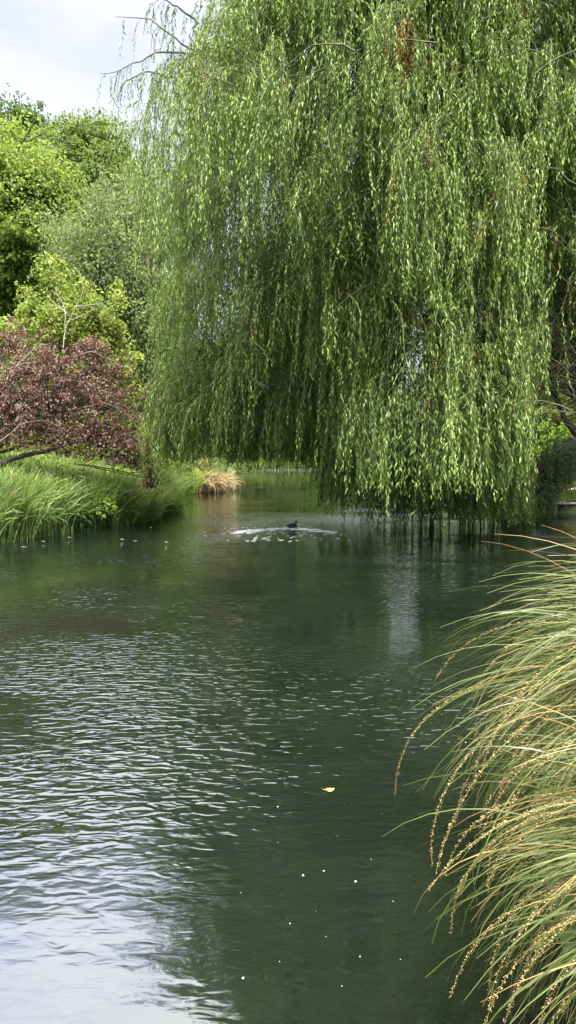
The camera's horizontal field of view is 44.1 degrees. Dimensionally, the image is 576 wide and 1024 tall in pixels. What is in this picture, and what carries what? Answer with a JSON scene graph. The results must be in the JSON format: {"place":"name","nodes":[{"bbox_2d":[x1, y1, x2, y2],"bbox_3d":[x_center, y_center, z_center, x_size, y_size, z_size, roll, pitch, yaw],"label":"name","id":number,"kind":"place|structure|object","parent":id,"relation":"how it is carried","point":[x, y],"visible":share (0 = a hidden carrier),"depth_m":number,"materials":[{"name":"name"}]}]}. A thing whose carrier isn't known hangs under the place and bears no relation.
{"place":"outdoors","nodes":[
{"label":"outdoors","id":0,"kind":"place"},
{"bbox_2d":[0,0,564,402],"label":"sky","id":1,"kind":"structure","parent":0,"point":[57,53],"materials":[{"name":"white"}]},
{"bbox_2d":[0,470,575,1023],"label":"water","id":2,"kind":"structure","parent":0,"point":[204,704],"depth_m":5.03,"materials":[{"name":"green liquid"}]},
{"bbox_2d":[227,524,341,540],"bbox_3d":[-0.399,0.546,20.091,3.976,0.001,4.589,0,5,0],"label":"wake foam","id":3,"kind":"object","parent":2,"relation":"on","point":[271,529],"visible":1,"depth_m":20.31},
{"bbox_2d":[286,520,297,527],"bbox_3d":[0.133,0.370,21.101,0.451,0.230,0.215,-4,6,-38],"label":"duck","id":4,"kind":"object","parent":2,"relation":"on","point":[293,525],"visible":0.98,"depth_m":21.02},
{"bbox_2d":[0,459,575,976],"bbox_3d":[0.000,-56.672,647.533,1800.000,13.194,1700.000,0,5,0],"label":"ground","id":5,"kind":"structure","parent":0,"point":[570,509],"depth_m":4.48,"materials":[{"name":"soil"}]},
{"bbox_2d":[0,412,45,461],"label":"meadow bush","id":6,"kind":"object","parent":5,"relation":"on","point":[16,441],"visible":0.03,"depth_m":29.43,"materials":[{"name":"green plant"}]},
{"bbox_2d":[0,83,61,419],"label":"lime tree","id":7,"kind":"object","parent":5,"relation":"on","point":[15,107],"visible":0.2,"depth_m":58.54,"materials":[{"name":"green plant"}]},
{"bbox_2d":[6,481,82,531],"bbox_3d":[-7.004,-0.200,18.573,3.163,1.330,3.382,-3,5,-29],"label":"sedge clump","id":8,"kind":"object","parent":5,"relation":"on","point":[36,515],"visible":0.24,"depth_m":18.33,"materials":[{"name":"green plant"}]},
{"bbox_2d":[0,109,90,388],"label":"oak tree","id":9,"kind":"object","parent":5,"relation":"on","point":[24,169],"visible":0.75,"depth_m":39.17,"materials":[{"name":"green plant"}]},
{"bbox_2d":[0,352,99,448],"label":"distant tree","id":10,"kind":"object","parent":5,"relation":"on","point":[79,418],"visible":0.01,"depth_m":83.90,"materials":[{"name":"green plant"}]},
{"bbox_2d":[5,418,98,462],"bbox_3d":[-9.749,-2.459,28.983,3.950,3.044,3.321,-1,5,-16],"label":"meadow bush","id":11,"kind":"object","parent":5,"relation":"on","point":[48,445],"visible":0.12,"depth_m":28.38,"materials":[{"name":"green plant"}]},
{"bbox_2d":[48,502,77,526],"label":"sedge clump","id":12,"kind":"object","parent":5,"relation":"on","point":[58,512],"visible":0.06,"depth_m":19.34,"materials":[{"name":"green plant"}]},
{"bbox_2d":[0,250,147,449],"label":"elm tree","id":13,"kind":"object","parent":5,"relation":"on","point":[98,320],"visible":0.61,"depth_m":27.97,"materials":[{"name":"green plant"}]},
{"bbox_2d":[60,496,93,530],"bbox_3d":[-6.148,0.088,20.187,1.255,1.137,1.260,0,5,0],"label":"bank shrub","id":14,"kind":"object","parent":5,"relation":"on","point":[84,518],"visible":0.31,"depth_m":19.96,"materials":[{"name":"green plant"}]},
{"bbox_2d":[66,470,93,479],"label":"bank shrub","id":15,"kind":"object","parent":5,"relation":"on","point":[80,474],"visible":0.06,"depth_m":22.33,"materials":[{"name":"green plant"}]},
{"bbox_2d":[0,271,163,492],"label":"copper beech","id":16,"kind":"object","parent":5,"relation":"on","point":[99,433],"visible":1,"depth_m":20.52,"materials":[{"name":"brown plant"}]},
{"bbox_2d":[23,105,161,422],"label":"ash tree","id":17,"kind":"object","parent":5,"relation":"on","point":[86,145],"visible":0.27,"depth_m":53.75,"materials":[{"name":"green plant"}]},
{"bbox_2d":[52,417,139,466],"bbox_3d":[-8.033,-2.545,29.238,3.722,3.434,3.762,0,5,0],"label":"meadow bush","id":18,"kind":"object","parent":5,"relation":"on","point":[105,455],"visible":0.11,"depth_m":28.75,"materials":[{"name":"green plant"}]},
{"bbox_2d":[49,281,149,441],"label":"distant tree","id":19,"kind":"object","parent":5,"relation":"on","point":[85,407],"visible":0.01,"depth_m":89.53,"materials":[{"name":"green plant"}]},
{"bbox_2d":[96,508,129,524],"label":"sedge clump","id":20,"kind":"object","parent":5,"relation":"on","point":[107,518],"visible":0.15,"depth_m":21.19,"materials":[{"name":"green plant"}]},
{"bbox_2d":[14,153,219,429],"bbox_3d":[-7.979,-9.430,35.561,9.271,16.770,8.877,0,5,0],"label":"birch tree","id":21,"kind":"object","parent":5,"relation":"on","point":[104,236],"visible":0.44,"depth_m":33.25,"materials":[{"name":"green plant"}]},
{"bbox_2d":[0,444,237,543],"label":"bank grass","id":22,"kind":"structure","parent":5,"relation":"on","point":[123,494],"depth_m":20.19,"materials":[{"name":"green plant"}]},
{"bbox_2d":[42,477,67,492],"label":"bank shrub","id":23,"kind":"object","parent":22,"relation":"on","point":[55,480],"visible":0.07,"depth_m":20.07,"materials":[{"name":"green plant"}]},
{"bbox_2d":[87,494,117,520],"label":"bank shrub","id":24,"kind":"object","parent":22,"relation":"on","point":[110,510],"visible":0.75,"depth_m":20.50,"materials":[{"name":"green plant"}]},
{"bbox_2d":[79,408,163,468],"bbox_3d":[-6.557,-2.566,29.775,4.184,3.938,3.778,0,5,0],"label":"meadow bush","id":25,"kind":"object","parent":5,"relation":"on","point":[122,419],"visible":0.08,"depth_m":29.46,"materials":[{"name":"green plant"}]},
{"bbox_2d":[111,497,161,523],"bbox_3d":[-5.133,-0.192,22.079,2.513,1.050,2.480,2,5,23],"label":"sedge clump","id":26,"kind":"object","parent":5,"relation":"on","point":[137,511],"visible":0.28,"depth_m":21.90,"materials":[{"name":"green plant"}]},
{"bbox_2d":[132,498,171,522],"bbox_3d":[-4.817,-0.135,22.957,2.370,0.977,2.106,0,5,0],"label":"sedge clump","id":27,"kind":"object","parent":5,"relation":"on","point":[147,517],"visible":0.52,"depth_m":22.72,"materials":[{"name":"green plant"}]},
{"bbox_2d":[122,420,211,474],"bbox_3d":[-5.899,-2.589,32.673,4.711,3.850,3.831,0,5,0],"label":"meadow bush","id":28,"kind":"object","parent":5,"relation":"on","point":[171,462],"visible":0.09,"depth_m":32.68,"materials":[{"name":"green plant"}]},
{"bbox_2d":[163,486,196,511],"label":"sedge clump","id":29,"kind":"object","parent":5,"relation":"on","point":[175,505],"visible":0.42,"depth_m":27.00,"materials":[{"name":"green plant"}]},
{"bbox_2d":[183,464,215,493],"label":"reed clump","id":30,"kind":"object","parent":5,"relation":"on","point":[191,489],"visible":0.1,"depth_m":38.08,"materials":[{"name":"green plant"}]},
{"bbox_2d":[178,457,222,471],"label":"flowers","id":31,"kind":"object","parent":5,"relation":"on","point":[200,463],"visible":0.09,"depth_m":42.49,"materials":[{"name":"beige plant"}]},
{"bbox_2d":[193,468,246,492],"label":"straw tussock","id":32,"kind":"object","parent":5,"relation":"on","point":[221,482],"visible":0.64,"depth_m":40.29,"materials":[{"name":"beige plant"}]},
{"bbox_2d":[202,447,240,471],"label":"bank scrub","id":33,"kind":"object","parent":5,"relation":"on","point":[218,459],"visible":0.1,"depth_m":54.44,"materials":[{"name":"green plant"}]},
{"bbox_2d":[226,457,265,470],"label":"bank scrub","id":34,"kind":"object","parent":5,"relation":"on","point":[242,469],"visible":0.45,"depth_m":89.46,"materials":[{"name":"green plant"}]},
{"bbox_2d":[235,438,298,463],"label":"thicket","id":35,"kind":"object","parent":5,"relation":"on","point":[262,455],"visible":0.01,"depth_m":94.45,"materials":[{"name":"green plant"}]},
{"bbox_2d":[242,457,307,467],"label":"bank scrub","id":36,"kind":"object","parent":5,"relation":"on","point":[277,464],"visible":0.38,"depth_m":92.06,"materials":[{"name":"green plant"}]},
{"bbox_2d":[95,0,575,534],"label":"willow tree","id":37,"kind":"object","parent":5,"relation":"on","point":[467,202],"visible":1,"depth_m":15.25,"materials":[{"name":"green plant"}]},
{"bbox_2d":[393,390,420,431],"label":"distant tree","id":38,"kind":"object","parent":5,"relation":"on","point":[394,415],"visible":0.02,"depth_m":94.82,"materials":[{"name":"green plant"}]},
{"bbox_2d":[382,667,575,1023],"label":"tussock sedge","id":39,"kind":"object","parent":5,"relation":"on","point":[566,905],"visible":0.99,"depth_m":2.32,"materials":[{"name":"plant"}]},
{"bbox_2d":[391,526,575,950],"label":"tussock sedge","id":40,"kind":"object","parent":5,"relation":"on","point":[560,673],"visible":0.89,"depth_m":3.14,"materials":[{"name":"plant"}]},
{"bbox_2d":[535,391,559,452],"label":"bank bush","id":41,"kind":"object","parent":5,"relation":"on","point":[546,410],"visible":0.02,"depth_m":40.01,"materials":[{"name":"green plant"}]},
{"bbox_2d":[534,415,575,460],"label":"bank bush","id":42,"kind":"object","parent":5,"relation":"on","point":[551,437],"visible":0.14,"depth_m":37.61,"materials":[{"name":"green plant"}]},
{"bbox_2d":[534,370,575,437],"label":"bank bush","id":43,"kind":"object","parent":5,"relation":"on","point":[555,413],"visible":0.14,"depth_m":38.89,"materials":[{"name":"green plant"}]},
{"bbox_2d":[551,502,575,512],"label":"timber edging","id":44,"kind":"object","parent":5,"relation":"on","point":[564,504],"visible":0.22,"depth_m":26.30,"materials":[{"name":"grey wood"}]},
{"bbox_2d":[553,490,575,501],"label":"lawn grass","id":45,"kind":"structure","parent":0,"point":[573,496],"depth_m":27.06,"materials":[{"name":"green plant"}]}
]}

